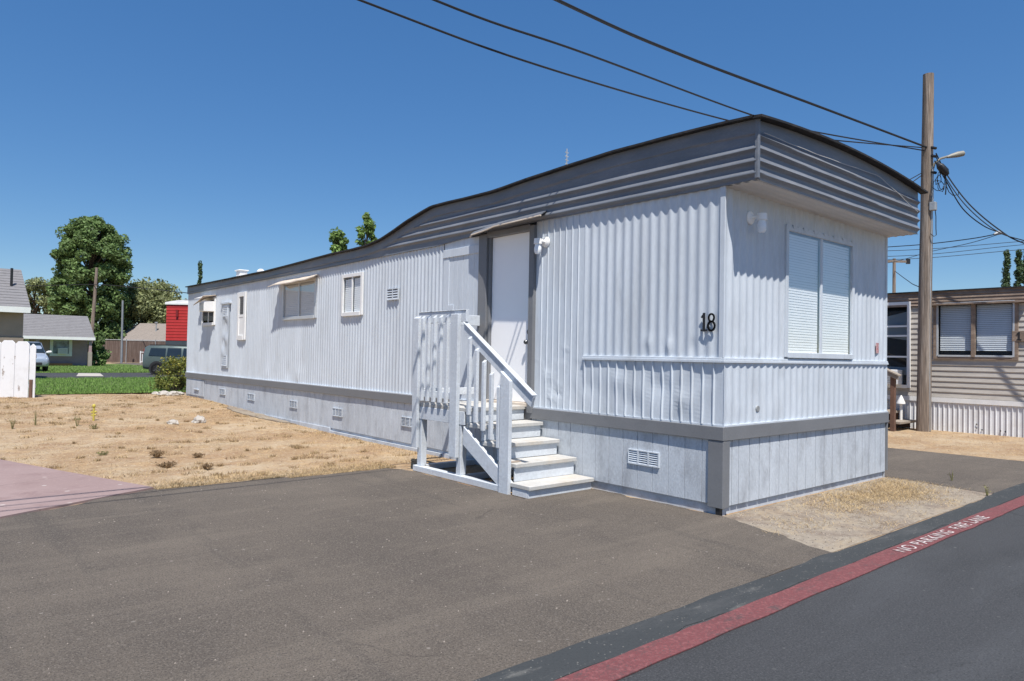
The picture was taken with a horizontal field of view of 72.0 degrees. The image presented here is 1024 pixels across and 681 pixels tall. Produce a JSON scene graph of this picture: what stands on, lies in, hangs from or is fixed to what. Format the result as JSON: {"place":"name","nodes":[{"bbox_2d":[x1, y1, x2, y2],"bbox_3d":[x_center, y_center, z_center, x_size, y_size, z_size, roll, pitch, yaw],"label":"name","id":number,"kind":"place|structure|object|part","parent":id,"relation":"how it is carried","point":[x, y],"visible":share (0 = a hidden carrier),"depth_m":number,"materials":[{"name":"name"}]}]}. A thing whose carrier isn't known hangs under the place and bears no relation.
{"place":"outdoors","nodes":[
{"label":"outdoors","id":0,"kind":"place"},
{"bbox_2d":[35,373,182,377],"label":"back road","id":1,"kind":"structure","parent":0,"point":[73,375],"depth_m":35.93,"materials":[{"name":"grey asphalt"}]},
{"bbox_2d":[77,373,102,375],"bbox_3d":[-21.946,1.771,36.587,1.118,0.097,7.206,2,-1,-31],"label":"road patch","id":2,"kind":"object","parent":1,"relation":"on","point":[88,374],"visible":0.94,"depth_m":36.73,"materials":[{"name":"concrete"}]},
{"bbox_2d":[143,344,186,374],"bbox_3d":[-18.196,1.115,39.319,4.110,1.719,2.180,1,-1,-6],"label":"van","id":3,"kind":"object","parent":1,"relation":"on","point":[153,354],"visible":0.2,"depth_m":38.41,"materials":[{"name":"teal paint"}]},
{"bbox_3d":[-19.342,0.631,38.415,0.870,0.430,0.164,1,-1,-6],"label":"side window","id":4,"kind":"part","parent":3,"relation":"part of","materials":[{"name":"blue glass"}]},
{"bbox_3d":[-18.457,0.644,38.506,0.750,0.460,0.162,1,-1,-6],"label":"side window","id":5,"kind":"part","parent":3,"relation":"part of","materials":[{"name":"blue glass"}]},
{"bbox_3d":[-17.597,0.661,38.596,0.820,0.460,0.165,1,-1,-6],"label":"side window","id":6,"kind":"part","parent":3,"relation":"part of","materials":[{"name":"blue glass"}]},
{"bbox_2d":[37,364,185,372],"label":"lawn","id":7,"kind":"structure","parent":0,"point":[91,367],"depth_m":49.00,"materials":[{"name":"plant"}]},
{"bbox_2d":[48,363,71,365],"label":"planter box","id":8,"kind":"object","parent":7,"relation":"on","point":[61,364],"visible":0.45,"depth_m":55.22,"materials":[{"name":"orange wood"}]},
{"bbox_2d":[88,331,110,365],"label":"garden shrub","id":9,"kind":"object","parent":7,"relation":"on","point":[102,355],"visible":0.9,"depth_m":57.75,"materials":[{"name":"green plant"}]},
{"bbox_2d":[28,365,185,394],"bbox_3d":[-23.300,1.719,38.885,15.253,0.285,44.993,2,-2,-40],"label":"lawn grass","id":10,"kind":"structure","parent":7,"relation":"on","point":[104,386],"depth_m":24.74,"materials":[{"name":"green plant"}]},
{"bbox_2d":[118,363,142,365],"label":"driveway","id":11,"kind":"structure","parent":0,"point":[132,363],"depth_m":68.05,"materials":[{"name":"concrete"}]},
{"bbox_2d":[165,299,187,370],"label":"red trailer","id":12,"kind":"object","parent":11,"relation":"on","point":[176,320],"visible":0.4,"depth_m":46.98,"materials":[{"name":"red metal"}]},
{"bbox_2d":[123,322,165,340],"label":"brown roof house","id":13,"kind":"structure","parent":0,"point":[148,331],"depth_m":87.85,"materials":[{"name":"beige"}]},
{"bbox_2d":[0,468,832,680],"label":"driveway","id":14,"kind":"structure","parent":0,"point":[415,622],"depth_m":4.68,"materials":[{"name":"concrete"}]},
{"bbox_2d":[0,362,1023,551],"bbox_3d":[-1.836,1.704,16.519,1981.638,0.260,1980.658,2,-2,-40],"label":"ground","id":15,"kind":"structure","parent":0,"point":[91,439],"depth_m":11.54,"materials":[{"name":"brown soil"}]},
{"bbox_2d":[10,417,15,428],"bbox_3d":[-8.600,1.424,12.121,0.102,0.198,0.108,2,-2,-40],"label":"dry weed","id":16,"kind":"object","parent":15,"relation":"on","point":[12,424],"visible":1,"depth_m":12.13,"materials":[{"name":"brown plant"}]},
{"bbox_2d":[0,268,30,342],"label":"house","id":17,"kind":"structure","parent":15,"relation":"on","point":[14,304],"depth_m":27.86,"materials":[{"name":"grey paint"}]},
{"bbox_2d":[0,340,36,397],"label":"white fence","id":18,"kind":"object","parent":15,"relation":"on","point":[17,373],"visible":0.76,"depth_m":17.77,"materials":[{"name":"paint"}]},
{"bbox_2d":[28,342,51,370],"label":"car","id":19,"kind":"object","parent":15,"relation":"on","point":[42,359],"visible":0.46,"depth_m":41.79,"materials":[{"name":"silver metal"}]},
{"bbox_2d":[24,277,58,314],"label":"yard tree","id":20,"kind":"object","parent":15,"relation":"on","point":[40,299],"visible":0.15,"depth_m":96.95,"materials":[{"name":"green plant"}]},
{"bbox_2d":[23,314,94,365],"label":"grey house","id":21,"kind":"structure","parent":15,"relation":"on","point":[72,334],"depth_m":55.72,"materials":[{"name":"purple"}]},
{"bbox_2d":[50,339,71,355],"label":"window","id":22,"kind":"structure","parent":21,"relation":"in","point":[55,344],"depth_m":55.55,"materials":[{"name":"glass"}]},
{"bbox_2d":[58,348,67,353],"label":"air conditioner","id":23,"kind":"object","parent":21,"relation":"attached to","point":[62,350],"visible":1,"depth_m":55.38,"materials":[{"name":"plastic"}]},
{"bbox_2d":[0,459,152,518],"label":"red concrete slab","id":24,"kind":"structure","parent":15,"relation":"on","point":[26,488],"depth_m":7.33,"materials":[{"name":"concrete"}]},
{"bbox_2d":[74,411,80,425],"bbox_3d":[-7.870,1.415,12.736,0.130,0.272,0.122,2,-2,-40],"label":"dry weed","id":25,"kind":"object","parent":15,"relation":"on","point":[77,420],"visible":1,"depth_m":12.74,"materials":[{"name":"beige plant"}]},
{"bbox_2d":[45,215,133,343],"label":"shade tree","id":26,"kind":"object","parent":15,"relation":"on","point":[93,242],"visible":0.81,"depth_m":90.06,"materials":[{"name":"green plant"}]},
{"bbox_2d":[91,404,96,420],"bbox_3d":[-8.026,1.395,13.512,0.104,0.354,0.061,2,-1,-22],"label":"pipe marker","id":27,"kind":"object","parent":15,"relation":"on","point":[94,411],"visible":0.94,"depth_m":13.50,"materials":[{"name":"yellow paint"}]},
{"bbox_2d":[91,267,97,342],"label":"wooden pole","id":28,"kind":"object","parent":15,"relation":"on","point":[94,300],"visible":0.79,"depth_m":77.99,"materials":[{"name":"brown wood"}]},
{"bbox_2d":[35,284,185,292],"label":"distant wire","id":29,"kind":"object","parent":28,"relation":"attached to","point":[110,285],"visible":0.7,"depth_m":76.72,"materials":[{"name":"rubber"}]},
{"bbox_2d":[96,451,108,454],"bbox_3d":[-5.631,1.554,9.679,0.168,0.080,0.162,2,-2,-40],"label":"dry weed","id":30,"kind":"object","parent":15,"relation":"on","point":[104,453],"visible":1,"depth_m":9.68,"materials":[{"name":"brown plant"}]},
{"bbox_2d":[120,301,123,362],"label":"metal pole","id":31,"kind":"object","parent":15,"relation":"on","point":[121,352],"visible":0.85,"depth_m":69.98,"materials":[{"name":"grey metal"}]},
{"bbox_2d":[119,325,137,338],"bbox_3d":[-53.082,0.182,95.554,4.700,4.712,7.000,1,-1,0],"label":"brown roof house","id":32,"kind":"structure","parent":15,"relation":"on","point":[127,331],"depth_m":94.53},
{"bbox_2d":[96,339,165,362],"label":"slatted fence","id":33,"kind":"object","parent":15,"relation":"on","point":[131,350],"visible":0.3,"depth_m":73.05,"materials":[{"name":"wood"}]},
{"bbox_2d":[123,277,182,324],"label":"olive tree","id":34,"kind":"object","parent":15,"relation":"on","point":[147,306],"visible":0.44,"depth_m":97.36,"materials":[{"name":"green plant"}]},
{"bbox_2d":[149,450,165,456],"bbox_3d":[-4.842,1.542,9.605,0.246,0.104,0.229,2,-2,-40],"label":"dry weed","id":35,"kind":"object","parent":15,"relation":"on","point":[159,453],"visible":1,"depth_m":9.59,"materials":[{"name":"plant"}]},
{"bbox_2d":[157,391,167,394],"bbox_3d":[-9.743,1.483,19.690,0.364,0.171,0.359,2,-2,-40],"label":"rubble piece","id":36,"kind":"object","parent":15,"relation":"on","point":[162,392],"visible":0.62,"depth_m":19.57,"materials":[{"name":"white stone"}]},
{"bbox_2d":[154,461,176,468],"bbox_3d":[-4.403,1.579,8.953,0.298,0.084,0.280,2,-2,-40],"label":"dry weed","id":37,"kind":"object","parent":15,"relation":"on","point":[167,465],"visible":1,"depth_m":8.94,"materials":[{"name":"plant"}]},
{"bbox_2d":[148,355,186,390],"bbox_3d":[-10.127,1.009,21.269,1.476,1.169,1.340,0,-1,27],"label":"corner bush","id":38,"kind":"object","parent":15,"relation":"on","point":[178,382],"visible":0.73,"depth_m":21.07,"materials":[{"name":"green plant"}]},
{"bbox_2d":[166,419,178,424],"bbox_3d":[-6.467,1.567,13.422,0.221,0.122,0.211,2,-2,-40],"label":"rock","id":39,"kind":"object","parent":15,"relation":"on","point":[173,421],"visible":0.77,"depth_m":13.36,"materials":[{"name":"white stone"}]},
{"bbox_2d":[166,391,180,395],"bbox_3d":[-9.446,1.498,19.634,0.374,0.190,0.354,2,-2,-40],"label":"rubble piece","id":40,"kind":"object","parent":15,"relation":"on","point":[173,393],"visible":0.8,"depth_m":19.53,"materials":[{"name":"white stone"}]},
{"bbox_2d":[192,452,204,457],"bbox_3d":[-4.392,1.612,9.856,0.177,0.085,0.173,1,-1,-19],"label":"dry weed","id":41,"kind":"object","parent":15,"relation":"on","point":[197,455],"visible":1,"depth_m":9.85,"materials":[{"name":"plant"}]},
{"bbox_2d":[192,415,205,422],"bbox_3d":[-6.138,1.575,13.811,0.277,0.220,0.253,2,-2,-40],"label":"rock","id":42,"kind":"object","parent":15,"relation":"on","point":[199,419],"visible":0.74,"depth_m":13.73,"materials":[{"name":"white stone"}]},
{"bbox_2d":[197,260,202,283],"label":"cypress tree","id":43,"kind":"object","parent":15,"relation":"on","point":[200,273],"visible":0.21,"depth_m":70.12,"materials":[{"name":"green plant"}]},
{"bbox_2d":[201,463,214,468],"bbox_3d":[-3.790,1.568,8.760,0.188,0.088,0.200,2,-2,-40],"label":"dry weed","id":44,"kind":"object","parent":15,"relation":"on","point":[204,466],"visible":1,"depth_m":8.73,"materials":[{"name":"plant"}]},
{"bbox_2d":[227,405,295,424],"bbox_3d":[-5.670,1.625,15.399,0.365,0.163,4.000,2,-2,-40],"label":"bare pale patch","id":45,"kind":"object","parent":15,"relation":"on","point":[249,413],"visible":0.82,"depth_m":15.23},
{"bbox_2d":[328,226,348,252],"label":"sapling tree","id":46,"kind":"object","parent":15,"relation":"on","point":[338,240],"visible":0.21,"depth_m":44.86,"materials":[{"name":"green plant"}]},
{"bbox_2d":[355,212,376,245],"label":"sapling tree","id":47,"kind":"object","parent":15,"relation":"on","point":[368,227],"visible":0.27,"depth_m":44.98,"materials":[{"name":"green plant"}]},
{"bbox_2d":[411,309,593,498],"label":"porch stairs","id":48,"kind":"structure","parent":15,"relation":"on","point":[504,431],"depth_m":8.16,"materials":[{"name":"paint"}]},
{"bbox_2d":[185,114,927,515],"bbox_3d":[-2.078,-0.322,14.264,4.200,4.250,17.680,2,-2,-40],"label":"mobile home","id":49,"kind":"object","parent":15,"relation":"on","point":[695,318],"visible":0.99,"depth_m":8.06,"materials":[{"name":"paint"}]},
{"bbox_2d":[193,295,215,325],"bbox_3d":[-8.049,-0.791,18.378,0.408,0.804,1.200,2,-2,-40],"label":"window","id":50,"kind":"structure","parent":49,"relation":"in","point":[207,318],"depth_m":18.40,"materials":[{"name":"white plastic"}]},
{"bbox_2d":[199,301,213,311],"bbox_3d":[-7.827,-0.876,18.121,0.332,0.270,0.400,2,-2,-40],"label":"air conditioner","id":51,"kind":"object","parent":49,"relation":"attached to","point":[206,306],"visible":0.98,"depth_m":17.97,"materials":[{"name":"white plastic"}]},
{"bbox_2d":[220,302,231,367],"bbox_3d":[-7.078,-0.133,17.376,0.065,1.620,0.700,2,-2,-40],"label":"water heater door","id":52,"kind":"structure","parent":49,"relation":"in","point":[225,305],"depth_m":17.35,"materials":[{"name":"paint"}]},
{"bbox_2d":[236,291,246,339],"bbox_3d":[-6.323,-0.576,16.556,0.118,1.140,0.530,2,-2,-40],"label":"window","id":53,"kind":"structure","parent":49,"relation":"in","point":[242,296],"depth_m":16.53,"materials":[{"name":"white plastic"}]},
{"bbox_2d":[268,274,317,319],"bbox_3d":[-4.323,-0.848,14.052,0.338,0.851,2.060,2,-2,-40],"label":"window","id":54,"kind":"structure","parent":49,"relation":"in","point":[299,295],"depth_m":14.10,"materials":[{"name":"glass"}]},
{"bbox_2d":[341,272,363,315],"bbox_3d":[-2.789,-0.809,12.415,0.118,0.760,0.780,2,-2,-40],"label":"window","id":55,"kind":"structure","parent":49,"relation":"in","point":[352,285],"depth_m":12.40,"materials":[{"name":"white paint"}]},
{"bbox_2d":[486,232,529,406],"bbox_3d":[-0.033,-0.277,9.160,0.150,2.209,0.865,2,-2,-40],"label":"door","id":56,"kind":"structure","parent":49,"relation":"in","point":[510,274],"depth_m":9.16,"materials":[{"name":"paint"}]},
{"bbox_2d":[784,224,855,358],"bbox_3d":[3.472,-0.504,7.981,1.630,1.420,0.118,2,-2,-40],"label":"window","id":57,"kind":"structure","parent":49,"relation":"in","point":[819,295],"depth_m":7.95,"materials":[{"name":"paint"}]},
{"bbox_2d":[474,483,1023,680],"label":"gutter strip","id":58,"kind":"object","parent":15,"relation":"on","point":[566,661],"visible":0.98,"depth_m":4.17,"materials":[{"name":"concrete"}]},
{"bbox_2d":[724,477,991,551],"bbox_3d":[3.522,1.704,7.157,4.560,0.010,1.250,2,-2,-40],"label":"sandy strip","id":59,"kind":"object","parent":15,"relation":"on","point":[894,515],"visible":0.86,"depth_m":6.77,"materials":[{"name":"beige sand"}]},
{"bbox_2d":[8,475,984,680],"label":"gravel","id":60,"kind":"structure","parent":59,"relation":"on","point":[285,625],"depth_m":6.51,"materials":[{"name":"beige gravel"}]},
{"bbox_2d":[888,258,909,292],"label":"distant utility pole","id":61,"kind":"object","parent":15,"relation":"on","point":[906,261],"visible":0.39,"depth_m":60.06,"materials":[{"name":"brown wood"}]},
{"bbox_2d":[888,249,1023,259],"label":"distant wire","id":62,"kind":"object","parent":61,"relation":"attached to","point":[956,255],"visible":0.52,"depth_m":57.32,"materials":[{"name":"rubber"}]},
{"bbox_2d":[888,244,1023,256],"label":"distant wire","id":63,"kind":"object","parent":61,"relation":"attached to","point":[960,251],"visible":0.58,"depth_m":57.24,"materials":[{"name":"rubber"}]},
{"bbox_2d":[887,368,915,430],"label":"wooden steps","id":64,"kind":"structure","parent":15,"relation":"on","point":[894,421],"depth_m":15.27,"materials":[{"name":"brown wood"}]},
{"bbox_2d":[896,395,905,419],"bbox_3d":[8.763,1.509,15.858,0.200,0.550,0.195,2,-2,-40],"label":"path light","id":65,"kind":"object","parent":64,"relation":"on","point":[901,401],"visible":1,"depth_m":15.83,"materials":[{"name":"white paint"}]},
{"bbox_2d":[916,72,964,431],"bbox_3d":[9.276,-1.821,15.255,0.891,8.004,0.412,0,-1,35],"label":"utility pole","id":66,"kind":"object","parent":15,"relation":"on","point":[928,205],"visible":0.96,"depth_m":15.30,"materials":[{"name":"brown wood"}]},
{"bbox_2d":[357,0,921,147],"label":"overhead cable","id":67,"kind":"object","parent":66,"relation":"attached to","point":[455,36],"visible":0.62,"depth_m":7.68,"materials":[{"name":"rubber"}]},
{"bbox_2d":[432,0,923,150],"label":"overhead cable","id":68,"kind":"object","parent":66,"relation":"attached to","point":[531,35],"visible":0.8,"depth_m":8.12,"materials":[{"name":"rubber"}]},
{"bbox_2d":[554,0,926,147],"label":"overhead cable","id":69,"kind":"object","parent":66,"relation":"attached to","point":[566,4],"visible":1,"depth_m":10.10,"materials":[{"name":"rubber"}]},
{"bbox_2d":[934,161,995,231],"bbox_3d":[9.987,-3.131,15.336,1.800,1.478,0.152,1,-1,-14],"label":"service cable","id":70,"kind":"object","parent":66,"relation":"attached to","point":[963,208],"visible":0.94,"depth_m":15.20,"materials":[{"name":"rubber"}]},
{"bbox_2d":[889,234,992,246],"bbox_3d":[10.788,-2.725,20.364,1.065,0.909,9.462,1,-1,-7],"label":"back cable","id":71,"kind":"object","parent":70,"relation":"attached to","point":[946,241],"visible":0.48,"depth_m":17.95,"materials":[{"name":"rubber"}]},
{"bbox_2d":[936,162,948,175],"bbox_3d":[9.245,-3.678,15.102,0.256,0.303,0.162,1,-1,1],"label":"cable splice box","id":72,"kind":"object","parent":70,"relation":"hanging from","point":[942,168],"visible":1,"depth_m":15.05,"materials":[{"name":"black metal"}]},
{"bbox_2d":[933,171,944,191],"bbox_3d":[9.207,-3.414,15.148,0.278,0.427,0.173,1,-1,1],"label":"cable coil","id":73,"kind":"object","parent":72,"relation":"hanging from","point":[937,180],"visible":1,"depth_m":15.14,"materials":[{"name":"rubber"}]},
{"bbox_2d":[935,153,1023,243],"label":"service cable","id":74,"kind":"object","parent":66,"relation":"attached to","point":[972,207],"visible":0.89,"depth_m":14.70,"materials":[{"name":"rubber"}]},
{"bbox_2d":[936,156,1023,240],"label":"service cable","id":75,"kind":"object","parent":66,"relation":"attached to","point":[975,214],"visible":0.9,"depth_m":14.66,"materials":[{"name":"rubber"}]},
{"bbox_2d":[887,286,1023,437],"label":"neighbour trailer","id":76,"kind":"object","parent":15,"relation":"on","point":[977,360],"visible":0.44,"depth_m":15.19,"materials":[{"name":"beige metal"}]},
{"bbox_2d":[887,370,903,384],"bbox_3d":[8.735,0.842,16.297,0.312,0.340,0.500,2,-2,-40],"label":"air conditioner","id":77,"kind":"object","parent":76,"relation":"attached to","point":[899,381],"visible":0.27,"depth_m":16.13,"materials":[{"name":"white plastic"}]},
{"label":"window","id":78,"kind":"part","parent":76,"relation":"part of","materials":[{"name":"white glass"}]},
{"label":"window","id":79,"kind":"part","parent":76,"relation":"part of","materials":[{"name":"glass"}]},
{"bbox_2d":[1000,249,1011,286],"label":"cypress tree","id":80,"kind":"object","parent":15,"relation":"on","point":[1005,281],"visible":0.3,"depth_m":60.07,"materials":[{"name":"green plant"}]},
{"bbox_2d":[1013,249,1023,285],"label":"cypress tree","id":81,"kind":"object","parent":15,"relation":"on","point":[1018,274],"visible":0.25,"depth_m":60.06,"materials":[{"name":"green plant"}]},
{"bbox_2d":[0,0,1023,324],"label":"sky","id":82,"kind":"structure","parent":0,"point":[229,136],"materials":[{"name":"blue"}]},
{"bbox_2d":[564,498,1023,680],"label":"road","id":83,"kind":"structure","parent":0,"point":[951,608],"depth_m":3.90,"materials":[{"name":"grey asphalt"}]},
{"bbox_2d":[554,495,1023,680],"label":"red fire lane stripe","id":84,"kind":"object","parent":83,"relation":"on","point":[623,665],"visible":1,"depth_m":4.12,"materials":[{"name":"paint"}]},
{"bbox_2d":[892,515,989,552],"bbox_3d":[3.775,1.664,6.124,2.020,0.002,0.105,2,-2,-40],"label":"painted lettering","id":85,"kind":"object","parent":84,"relation":"on","point":[955,526],"visible":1,"depth_m":5.99},
{"bbox_2d":[889,235,995,262],"bbox_3d":[12.092,-2.533,21.793,1.092,0.619,12.364,1,-1,6],"label":"back cable","id":86,"kind":"object","parent":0,"point":[948,247],"visible":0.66,"depth_m":19.09,"materials":[{"name":"rubber"}]},
{"bbox_2d":[885,448,1023,493],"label":"neighbour driveway","id":87,"kind":"structure","parent":0,"point":[976,474],"depth_m":9.77,"materials":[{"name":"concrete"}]},
{"bbox_2d":[889,241,1022,250],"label":"distant wire","id":88,"kind":"object","parent":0,"point":[952,247],"visible":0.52,"depth_m":57.28,"materials":[{"name":"rubber"}]}
]}

